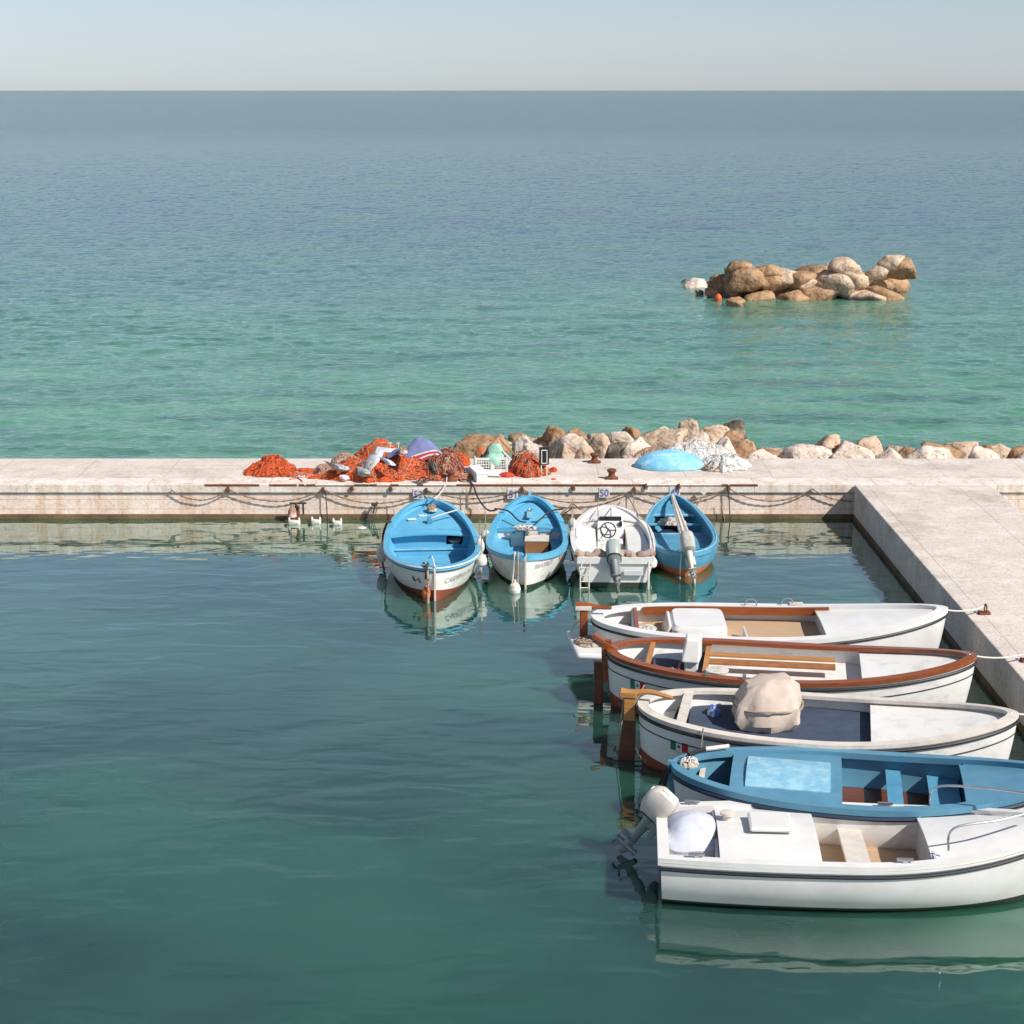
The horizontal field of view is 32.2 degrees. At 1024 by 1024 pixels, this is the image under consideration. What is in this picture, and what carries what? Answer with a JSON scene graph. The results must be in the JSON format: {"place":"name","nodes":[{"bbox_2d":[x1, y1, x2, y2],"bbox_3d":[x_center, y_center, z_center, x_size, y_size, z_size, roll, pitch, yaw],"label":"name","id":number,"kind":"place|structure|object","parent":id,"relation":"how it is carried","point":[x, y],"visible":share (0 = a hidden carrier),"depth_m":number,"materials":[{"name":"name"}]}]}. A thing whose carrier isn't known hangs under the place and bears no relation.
{"place":"outdoors","nodes":[
{"label":"outdoors","id":0,"kind":"place"},
{"bbox_2d":[0,519,1023,1023],"bbox_3d":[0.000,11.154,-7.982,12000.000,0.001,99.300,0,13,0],"label":"harbour water","id":1,"kind":"structure","parent":0,"point":[270,771],"depth_m":22.77,"materials":[{"name":"liquid"}]},
{"bbox_2d":[289,502,305,519],"bbox_3d":[-4.570,0.072,37.914,0.360,0.587,0.170,0,13,0],"label":"mooring post","id":2,"kind":"object","parent":1,"relation":"in","point":[297,507],"visible":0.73,"depth_m":37.88,"materials":[{"name":"metal"}]},
{"bbox_2d":[383,496,480,600],"bbox_3d":[-1.542,0.797,34.133,1.868,1.229,4.550,-1,13,-4],"label":"rowing boat","id":3,"kind":"object","parent":1,"relation":"on","point":[416,535],"visible":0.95,"depth_m":34.92,"materials":[{"name":"white paint"}]},
{"bbox_2d":[376,526,385,562],"bbox_3d":[-2.514,0.624,34.145,0.200,0.720,0.200,0,13,0],"label":"fender","id":4,"kind":"object","parent":3,"relation":"hanging from","point":[381,556],"visible":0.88,"depth_m":34.11,"materials":[{"name":"plastic"}]},
{"bbox_2d":[475,536,486,565],"bbox_3d":[-0.571,0.720,32.921,0.220,0.580,0.220,0,13,0],"label":"fender","id":5,"kind":"object","parent":3,"relation":"hanging from","point":[481,560],"visible":1,"depth_m":32.88,"materials":[{"name":"plastic"}]},
{"bbox_2d":[509,579,520,592],"bbox_3d":[0.050,1.397,32.648,0.226,0.330,0.222,0,13,0],"label":"buoy","id":6,"kind":"object","parent":1,"relation":"on","point":[514,586],"visible":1,"depth_m":32.57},
{"bbox_2d":[486,491,568,588],"bbox_3d":[0.308,0.653,34.670,1.604,1.259,4.051,0,13,2],"label":"rowing boat","id":7,"kind":"object","parent":1,"relation":"on","point":[546,542],"visible":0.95,"depth_m":35.13,"materials":[{"name":"white paint"}]},
{"bbox_2d":[570,505,655,592],"bbox_3d":[1.933,0.759,34.206,1.620,1.169,4.335,0,13,1],"label":"motor boat","id":8,"kind":"object","parent":1,"relation":"on","point":[610,545],"visible":0.98,"depth_m":33.36,"materials":[{"name":"white paint"}]},
{"bbox_2d":[644,492,718,585],"bbox_3d":[3.322,0.546,35.075,1.460,1.120,4.474,0,13,1],"label":"rowing boat","id":9,"kind":"object","parent":1,"relation":"on","point":[696,542],"visible":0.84,"depth_m":35.22,"materials":[{"name":"blue paint"}]},
{"bbox_2d":[657,517,686,525],"bbox_3d":[3.272,0.171,36.254,0.598,0.148,0.344,0,13,0],"label":"rope pile","id":10,"kind":"object","parent":9,"relation":"on","point":[670,521],"visible":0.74,"depth_m":36.17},
{"bbox_2d":[671,494,687,536],"bbox_3d":[3.346,0.084,35.605,0.218,0.244,3.002,0,13,0],"label":"spar bundle","id":11,"kind":"object","parent":9,"relation":"on","point":[681,524],"visible":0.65,"depth_m":35.40,"materials":[{"name":"beige paint"}]},
{"bbox_2d":[566,598,948,661],"bbox_3d":[3.892,2.135,28.350,6.045,1.405,2.068,0,13,2],"label":"launch","id":12,"kind":"object","parent":1,"relation":"on","point":[898,624],"visible":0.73,"depth_m":28.28,"materials":[{"name":"white paint"}]},
{"bbox_2d":[574,635,600,647],"bbox_3d":[1.233,2.032,28.189,0.503,0.097,0.519,0,13,0],"label":"rope pile","id":13,"kind":"object","parent":12,"relation":"on","point":[586,641],"visible":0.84,"depth_m":28.05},
{"bbox_2d":[592,633,977,713],"bbox_3d":[3.972,2.608,26.272,5.615,1.449,1.988,2,14,9],"label":"launch","id":14,"kind":"object","parent":1,"relation":"on","point":[935,674],"visible":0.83,"depth_m":26.24,"materials":[{"name":"white paint"}]},
{"bbox_2d":[706,666,728,675],"bbox_3d":[2.986,2.407,25.840,0.340,0.250,0.335,0,13,0],"label":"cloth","id":15,"kind":"object","parent":14,"relation":"on","point":[718,670],"visible":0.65,"depth_m":25.78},
{"bbox_2d":[612,785,1023,910],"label":"motor boat","id":16,"kind":"object","parent":1,"relation":"on","point":[762,858],"visible":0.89,"depth_m":19.93,"materials":[{"name":"white plastic"}]},
{"bbox_2d":[667,811,718,856],"bbox_3d":[2.093,3.734,20.816,0.732,0.406,0.881,0,13,0],"label":"seat cover","id":17,"kind":"object","parent":16,"relation":"in","point":[692,831],"visible":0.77,"depth_m":20.50,"materials":[{"name":"fabric"}]},
{"bbox_2d":[618,688,1019,771],"bbox_3d":[4.068,3.187,23.967,5.322,1.391,2.092,2,14,10],"label":"launch","id":18,"kind":"object","parent":1,"relation":"on","point":[833,721],"visible":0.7,"depth_m":23.84,"materials":[{"name":"white paint"}]},
{"bbox_2d":[707,704,720,716],"bbox_3d":[2.794,2.731,24.538,0.189,0.142,0.246,0,13,0],"label":"blue rag","id":19,"kind":"object","parent":18,"relation":"on","point":[713,710],"visible":1,"depth_m":24.49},
{"bbox_2d":[730,671,803,733],"bbox_3d":[3.478,2.577,24.150,0.983,0.693,0.997,0,13,0],"label":"canvas bundle","id":20,"kind":"object","parent":18,"relation":"on","point":[769,703],"visible":1,"depth_m":23.83,"materials":[{"name":"fabric"}]},
{"bbox_2d":[668,746,1023,848],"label":"fishing boat","id":21,"kind":"object","parent":1,"relation":"on","point":[820,785],"visible":0.7,"depth_m":21.90,"materials":[{"name":"blue paint"}]},
{"bbox_2d":[679,756,698,767],"bbox_3d":[2.211,3.114,22.205,0.262,0.127,0.191,0,13,0],"label":"rope knot","id":22,"kind":"object","parent":21,"relation":"attached to","point":[689,762],"visible":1,"depth_m":22.15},
{"bbox_2d":[853,485,1023,734],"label":"pier","id":23,"kind":"structure","parent":1,"relation":"in","point":[955,547],"depth_m":32.40,"materials":[{"name":"concrete"}]},
{"bbox_2d":[0,91,1023,458],"bbox_3d":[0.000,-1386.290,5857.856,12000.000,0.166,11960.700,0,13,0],"label":"sea","id":24,"kind":"structure","parent":0,"point":[256,273],"depth_m":93.33,"materials":[{"name":"liquid"}]},
{"bbox_2d":[453,434,511,458],"bbox_3d":[-0.778,-1.483,44.629,1.553,0.900,0.878,4,14,16],"label":"rock","id":25,"kind":"object","parent":24,"relation":"in","point":[468,445],"visible":0.38,"depth_m":44.41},
{"bbox_2d":[512,435,530,455],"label":"rock","id":26,"kind":"object","parent":24,"relation":"in","point":[519,442],"visible":0.15,"depth_m":43.80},
{"bbox_2d":[523,442,540,457],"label":"rock","id":27,"kind":"object","parent":24,"relation":"in","point":[532,447],"visible":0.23,"depth_m":42.28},
{"bbox_2d":[541,425,564,446],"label":"rock","id":28,"kind":"object","parent":24,"relation":"in","point":[551,433],"visible":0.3,"depth_m":45.22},
{"bbox_2d":[555,442,569,458],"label":"rock","id":29,"kind":"object","parent":24,"relation":"in","point":[562,452],"visible":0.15,"depth_m":41.42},
{"bbox_2d":[554,433,588,458],"bbox_3d":[1.537,-1.145,41.992,1.081,1.465,0.649,0,13,0],"label":"rock","id":30,"kind":"object","parent":24,"relation":"in","point":[574,442],"visible":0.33,"depth_m":41.59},
{"bbox_2d":[577,445,598,458],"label":"rock","id":31,"kind":"object","parent":24,"relation":"in","point":[583,452],"visible":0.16,"depth_m":41.56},
{"bbox_2d":[589,433,609,458],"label":"rock","id":32,"kind":"object","parent":24,"relation":"in","point":[599,443],"visible":0.31,"depth_m":42.88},
{"bbox_2d":[604,442,626,458],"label":"rock","id":33,"kind":"object","parent":24,"relation":"in","point":[614,450],"visible":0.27,"depth_m":41.59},
{"bbox_2d":[608,431,633,443],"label":"rock","id":34,"kind":"object","parent":24,"relation":"in","point":[617,436],"visible":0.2,"depth_m":43.05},
{"bbox_2d":[622,426,640,439],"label":"rock","id":35,"kind":"object","parent":24,"relation":"in","point":[633,433],"visible":0.29,"depth_m":45.23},
{"bbox_2d":[621,436,650,458],"bbox_3d":[2.993,-1.069,41.738,0.995,1.434,0.600,0,13,0],"label":"rock","id":36,"kind":"object","parent":24,"relation":"in","point":[630,450],"visible":0.21,"depth_m":41.44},
{"bbox_2d":[635,427,687,447],"bbox_3d":[3.642,-1.467,43.726,1.343,1.288,0.805,6,15,23],"label":"rock","id":37,"kind":"object","parent":24,"relation":"in","point":[664,438],"visible":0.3,"depth_m":43.42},
{"bbox_2d":[678,418,698,436],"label":"rock","id":38,"kind":"object","parent":24,"relation":"in","point":[691,425],"visible":0.29,"depth_m":44.61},
{"bbox_2d":[683,278,706,287],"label":"rock","id":39,"kind":"object","parent":24,"relation":"in","point":[695,282],"visible":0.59,"depth_m":82.54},
{"bbox_2d":[683,432,710,442],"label":"rock","id":40,"kind":"object","parent":24,"relation":"in","point":[704,436],"visible":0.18,"depth_m":42.22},
{"bbox_2d":[704,287,719,296],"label":"rock","id":41,"kind":"object","parent":24,"relation":"in","point":[711,292],"visible":0.83,"depth_m":79.14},
{"bbox_2d":[699,425,729,443],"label":"rock","id":42,"kind":"object","parent":24,"relation":"in","point":[715,433],"visible":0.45,"depth_m":44.87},
{"bbox_2d":[707,281,723,294],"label":"rock","id":43,"kind":"object","parent":24,"relation":"in","point":[709,284],"visible":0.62,"depth_m":79.52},
{"bbox_2d":[712,274,724,288],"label":"rock","id":44,"kind":"object","parent":43,"relation":"on","point":[717,280],"visible":0.45,"depth_m":79.39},
{"bbox_2d":[716,436,735,453],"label":"rock","id":45,"kind":"object","parent":24,"relation":"in","point":[725,442],"visible":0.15,"depth_m":41.57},
{"bbox_2d":[724,430,743,440],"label":"rock","id":46,"kind":"object","parent":24,"relation":"in","point":[734,434],"visible":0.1,"depth_m":43.56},
{"bbox_2d":[723,420,746,439],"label":"rock","id":47,"kind":"object","parent":24,"relation":"in","point":[737,425],"visible":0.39,"depth_m":46.39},
{"bbox_2d":[726,296,745,305],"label":"rock","id":48,"kind":"object","parent":24,"relation":"in","point":[736,301],"visible":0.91,"depth_m":75.45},
{"bbox_2d":[723,287,749,296],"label":"rock","id":49,"kind":"object","parent":24,"relation":"in","point":[728,294],"visible":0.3,"depth_m":78.69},
{"bbox_2d":[723,267,765,292],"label":"rock","id":50,"kind":"object","parent":49,"relation":"on","point":[743,280],"visible":0.94,"depth_m":77.85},
{"bbox_2d":[726,261,752,272],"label":"rock","id":51,"kind":"object","parent":50,"relation":"on","point":[733,266],"visible":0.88,"depth_m":78.11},
{"bbox_2d":[730,439,756,458],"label":"rock","id":52,"kind":"object","parent":24,"relation":"in","point":[743,449],"visible":0.11,"depth_m":41.72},
{"bbox_2d":[743,290,774,300],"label":"rock","id":53,"kind":"object","parent":24,"relation":"in","point":[764,295],"visible":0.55,"depth_m":77.63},
{"bbox_2d":[761,276,788,292],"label":"rock","id":54,"kind":"object","parent":53,"relation":"on","point":[774,284],"visible":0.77,"depth_m":77.97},
{"bbox_2d":[755,265,782,276],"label":"rock","id":55,"kind":"object","parent":54,"relation":"on","point":[769,270],"visible":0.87,"depth_m":77.99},
{"bbox_2d":[745,449,780,458],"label":"rock","id":56,"kind":"object","parent":24,"relation":"in","point":[760,454],"visible":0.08,"depth_m":41.05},
{"bbox_2d":[774,290,786,296],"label":"rock","id":57,"kind":"object","parent":24,"relation":"in","point":[778,293],"visible":0.15,"depth_m":78.62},
{"bbox_2d":[780,268,795,284],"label":"rock","id":58,"kind":"object","parent":57,"relation":"on","point":[787,278],"visible":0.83,"depth_m":78.11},
{"bbox_2d":[777,289,809,300],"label":"rock","id":59,"kind":"object","parent":24,"relation":"in","point":[796,295],"visible":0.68,"depth_m":77.77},
{"bbox_2d":[777,444,832,458],"bbox_3d":[6.865,-0.774,41.346,1.431,1.624,0.878,0,13,0],"label":"rock","id":60,"kind":"object","parent":24,"relation":"in","point":[803,451],"visible":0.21,"depth_m":41.09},
{"bbox_2d":[795,265,826,274],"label":"rock","id":61,"kind":"object","parent":24,"relation":"in","point":[818,269],"visible":0.12,"depth_m":79.80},
{"bbox_2d":[800,286,834,300],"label":"rock","id":62,"kind":"object","parent":24,"relation":"in","point":[812,293],"visible":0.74,"depth_m":78.00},
{"bbox_2d":[797,279,816,289],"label":"rock","id":63,"kind":"object","parent":62,"relation":"on","point":[811,283],"visible":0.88,"depth_m":78.24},
{"bbox_2d":[788,271,816,290],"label":"rock","id":64,"kind":"object","parent":63,"relation":"on","point":[801,277],"visible":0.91,"depth_m":78.06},
{"bbox_2d":[815,434,840,452],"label":"rock","id":65,"kind":"object","parent":24,"relation":"in","point":[831,441],"visible":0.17,"depth_m":42.43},
{"bbox_2d":[840,288,857,298],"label":"rock","id":66,"kind":"object","parent":24,"relation":"in","point":[844,293],"visible":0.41,"depth_m":78.09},
{"bbox_2d":[816,271,854,296],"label":"rock","id":67,"kind":"object","parent":66,"relation":"on","point":[839,282],"visible":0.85,"depth_m":77.91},
{"bbox_2d":[827,257,861,274],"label":"rock","id":68,"kind":"object","parent":67,"relation":"on","point":[841,264],"visible":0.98,"depth_m":77.93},
{"bbox_2d":[830,440,874,458],"bbox_3d":[7.946,-0.868,41.302,1.077,1.627,1.091,6,15,25],"label":"rock","id":69,"kind":"object","parent":24,"relation":"in","point":[847,450],"visible":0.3,"depth_m":40.92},
{"bbox_2d":[847,289,864,299],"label":"rock","id":70,"kind":"object","parent":24,"relation":"in","point":[853,294],"visible":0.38,"depth_m":78.09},
{"bbox_2d":[841,271,873,289],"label":"rock","id":71,"kind":"object","parent":70,"relation":"on","point":[862,281],"visible":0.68,"depth_m":77.91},
{"bbox_2d":[848,290,885,299],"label":"rock","id":72,"kind":"object","parent":24,"relation":"in","point":[866,295],"visible":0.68,"depth_m":77.78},
{"bbox_2d":[855,436,882,455],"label":"rock","id":73,"kind":"object","parent":24,"relation":"in","point":[873,444],"visible":0.24,"depth_m":42.70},
{"bbox_2d":[864,272,885,287],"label":"rock","id":74,"kind":"object","parent":24,"relation":"in","point":[879,283],"visible":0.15,"depth_m":78.76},
{"bbox_2d":[865,265,887,280],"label":"rock","id":75,"kind":"object","parent":74,"relation":"on","point":[878,273],"visible":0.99,"depth_m":78.11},
{"bbox_2d":[887,257,917,279],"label":"rock","id":76,"kind":"object","parent":75,"relation":"on","point":[904,269],"visible":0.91,"depth_m":77.97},
{"bbox_2d":[877,255,904,270],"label":"rock","id":77,"kind":"object","parent":76,"relation":"on","point":[890,262],"visible":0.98,"depth_m":78.06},
{"bbox_2d":[865,285,903,299],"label":"rock","id":78,"kind":"object","parent":24,"relation":"in","point":[888,294],"visible":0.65,"depth_m":77.98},
{"bbox_2d":[875,447,902,458],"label":"rock","id":79,"kind":"object","parent":24,"relation":"in","point":[890,453],"visible":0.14,"depth_m":41.19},
{"bbox_2d":[887,278,909,292],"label":"rock","id":80,"kind":"object","parent":24,"relation":"in","point":[901,286],"visible":0.17,"depth_m":80.28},
{"bbox_2d":[905,444,955,458],"bbox_3d":[9.798,-0.896,41.317,1.188,1.266,0.880,0,13,0],"label":"rock","id":81,"kind":"object","parent":24,"relation":"in","point":[925,451],"visible":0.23,"depth_m":41.36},
{"bbox_2d":[921,441,962,458],"bbox_3d":[10.169,-1.060,42.116,0.917,1.254,0.980,6,15,25],"label":"rock","id":82,"kind":"object","parent":24,"relation":"in","point":[956,453],"visible":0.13,"depth_m":41.92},
{"bbox_2d":[943,441,978,458],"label":"rock","id":83,"kind":"object","parent":24,"relation":"in","point":[965,447],"visible":0.1,"depth_m":42.54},
{"bbox_2d":[967,445,999,458],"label":"rock","id":84,"kind":"object","parent":24,"relation":"in","point":[979,452],"visible":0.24,"depth_m":41.04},
{"bbox_2d":[991,443,1010,458],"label":"rock","id":85,"kind":"object","parent":24,"relation":"in","point":[1002,450],"visible":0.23,"depth_m":42.64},
{"bbox_2d":[1006,446,1023,458],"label":"rock","id":86,"kind":"object","parent":24,"relation":"in","point":[1015,452],"visible":0.16,"depth_m":41.84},
{"bbox_2d":[0,459,1023,518],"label":"quay","id":87,"kind":"structure","parent":0,"point":[85,488],"depth_m":38.20,"materials":[{"name":"concrete"}]},
{"bbox_2d":[243,454,296,476],"bbox_3d":[-5.355,-1.063,39.167,1.179,0.391,1.045,0,13,0],"label":"net heap","id":88,"kind":"object","parent":87,"relation":"on","point":[276,465],"visible":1,"depth_m":38.92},
{"bbox_2d":[229,490,321,501],"bbox_3d":[-5.050,-0.351,38.033,2.042,0.291,0.045,0,13,0],"label":"chain","id":89,"kind":"object","parent":87,"relation":"hanging from","point":[275,501],"visible":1,"depth_m":38.04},
{"bbox_2d":[313,463,331,473],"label":"net heap","id":90,"kind":"object","parent":87,"relation":"on","point":[321,468],"visible":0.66,"depth_m":39.01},
{"bbox_2d":[330,452,358,463],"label":"net heap","id":91,"kind":"object","parent":87,"relation":"on","point":[338,458],"visible":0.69,"depth_m":39.60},
{"bbox_2d":[319,457,426,482],"bbox_3d":[-2.906,-1.003,38.808,2.577,0.446,1.490,0,13,0],"label":"net heap","id":92,"kind":"object","parent":87,"relation":"on","point":[381,471],"visible":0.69,"depth_m":38.42,"materials":[{"name":"fabric"}]},
{"bbox_2d":[324,461,349,471],"bbox_3d":[-3.797,-0.981,38.633,0.340,0.253,0.922,-6,15,-25],"label":"grey netting","id":93,"kind":"object","parent":92,"relation":"on","point":[338,467],"visible":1,"depth_m":38.31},
{"bbox_2d":[356,466,370,476],"bbox_3d":[-3.197,-0.835,38.259,0.246,0.236,0.739,-8,16,-31],"label":"white sheet","id":94,"kind":"object","parent":92,"relation":"on","point":[362,472],"visible":1,"depth_m":38.12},
{"bbox_2d":[366,448,383,468],"bbox_3d":[-2.963,-1.087,38.539,0.536,0.486,0.725,11,17,39],"label":"white sheet","id":95,"kind":"object","parent":92,"relation":"on","point":[373,457],"visible":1,"depth_m":38.37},
{"bbox_2d":[407,437,441,462],"bbox_3d":[-1.934,-1.282,39.067,0.935,0.656,0.530,0,13,0],"label":"violet cloth","id":96,"kind":"object","parent":92,"relation":"on","point":[423,449],"visible":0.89,"depth_m":38.98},
{"bbox_2d":[325,490,424,503],"bbox_3d":[-2.931,-0.331,38.041,2.218,0.333,0.042,0,13,0],"label":"chain","id":97,"kind":"object","parent":87,"relation":"hanging from","point":[378,503],"visible":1,"depth_m":38.05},
{"bbox_2d":[354,438,397,458],"bbox_3d":[-2.942,-1.423,40.295,1.471,0.565,0.727,0,13,0],"label":"net heap","id":98,"kind":"object","parent":87,"relation":"on","point":[366,451],"visible":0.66,"depth_m":40.12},
{"bbox_2d":[385,454,425,474],"bbox_3d":[-2.337,-1.164,39.116,1.258,0.613,1.423,-5,14,-21],"label":"net heap","id":99,"kind":"object","parent":87,"relation":"on","point":[398,460],"visible":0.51,"depth_m":38.62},
{"bbox_2d":[416,475,458,480],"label":"net heap","id":100,"kind":"object","parent":87,"relation":"on","point":[435,478],"visible":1,"depth_m":38.36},
{"bbox_2d":[423,446,464,475],"bbox_3d":[-1.542,-1.123,38.963,1.047,0.601,1.086,0,13,0],"label":"net heap","id":101,"kind":"object","parent":87,"relation":"on","point":[454,462],"visible":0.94,"depth_m":38.73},
{"bbox_2d":[428,489,520,498],"bbox_3d":[-0.804,-0.384,38.027,2.054,0.225,0.044,0,13,0],"label":"chain","id":102,"kind":"object","parent":87,"relation":"hanging from","point":[474,497],"visible":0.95,"depth_m":38.02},
{"bbox_2d":[468,465,487,481],"bbox_3d":[-0.739,-0.833,38.561,0.260,0.218,0.800,-3,14,-14],"label":"foam box","id":103,"kind":"object","parent":87,"relation":"on","point":[478,473],"visible":0.98,"depth_m":38.26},
{"bbox_2d":[474,454,507,472],"bbox_3d":[-0.468,-1.066,39.234,0.740,0.360,0.460,-1,13,-3],"label":"fish crate","id":104,"kind":"object","parent":87,"relation":"on","point":[500,468],"visible":0.73,"depth_m":39.03,"materials":[{"name":"white plastic"}]},
{"bbox_2d":[483,443,504,465],"bbox_3d":[-0.394,-1.277,39.135,0.525,0.499,0.383,0,13,0],"label":"mint cloth","id":105,"kind":"object","parent":104,"relation":"in","point":[495,452],"visible":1,"depth_m":39.00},
{"bbox_2d":[509,450,530,468],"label":"net heap","id":106,"kind":"object","parent":87,"relation":"on","point":[519,454],"visible":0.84,"depth_m":39.38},
{"bbox_2d":[509,452,550,477],"bbox_3d":[0.402,-1.072,39.120,0.928,0.431,1.048,0,13,0],"label":"net heap","id":107,"kind":"object","parent":87,"relation":"on","point":[526,464],"visible":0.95,"depth_m":38.87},
{"bbox_2d":[539,447,548,475],"bbox_3d":[0.701,-1.103,38.807,0.210,0.630,0.118,-1,13,-4],"label":"notice board","id":108,"kind":"object","parent":87,"relation":"on","point":[543,455],"visible":1,"depth_m":38.73,"materials":[{"name":"black metal"}]},
{"bbox_2d":[523,489,632,502],"bbox_3d":[1.418,-0.340,38.035,2.407,0.315,0.043,0,13,0],"label":"chain","id":109,"kind":"object","parent":87,"relation":"hanging from","point":[580,502],"visible":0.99,"depth_m":38.05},
{"bbox_2d":[599,487,609,497],"bbox_3d":[1.979,-0.421,38.051,0.230,0.230,0.025,0,13,0],"label":"number plate","id":110,"kind":"object","parent":87,"relation":"attached to","point":[604,492],"visible":1,"depth_m":38.04,"materials":[{"name":"white plastic"}]},
{"bbox_2d":[633,446,665,457],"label":"white net heap","id":111,"kind":"object","parent":87,"relation":"on","point":[642,452],"visible":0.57,"depth_m":40.78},
{"bbox_2d":[633,449,702,470],"bbox_3d":[3.531,-1.216,39.803,1.618,0.385,1.033,0,13,0],"label":"blue mound","id":112,"kind":"object","parent":87,"relation":"on","point":[668,460],"visible":0.99,"depth_m":39.49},
{"bbox_2d":[666,438,728,459],"bbox_3d":[4.222,-1.458,40.671,1.768,0.454,0.716,0,13,0],"label":"white net heap","id":113,"kind":"object","parent":87,"relation":"on","point":[701,449],"visible":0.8,"depth_m":40.52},
{"bbox_2d":[701,452,751,472],"bbox_3d":[4.761,-1.174,39.783,1.251,0.315,1.090,-7,15,-28],"label":"white net heap","id":114,"kind":"object","parent":87,"relation":"on","point":[715,460],"visible":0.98,"depth_m":39.54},
{"bbox_2d":[730,489,811,501],"bbox_3d":[5.531,-0.369,38.031,1.810,0.314,0.042,0,13,0],"label":"chain","id":115,"kind":"object","parent":87,"relation":"hanging from","point":[770,500],"visible":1,"depth_m":38.04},
{"bbox_2d":[0,0,1023,90],"label":"sky","id":116,"kind":"structure","parent":0,"point":[46,45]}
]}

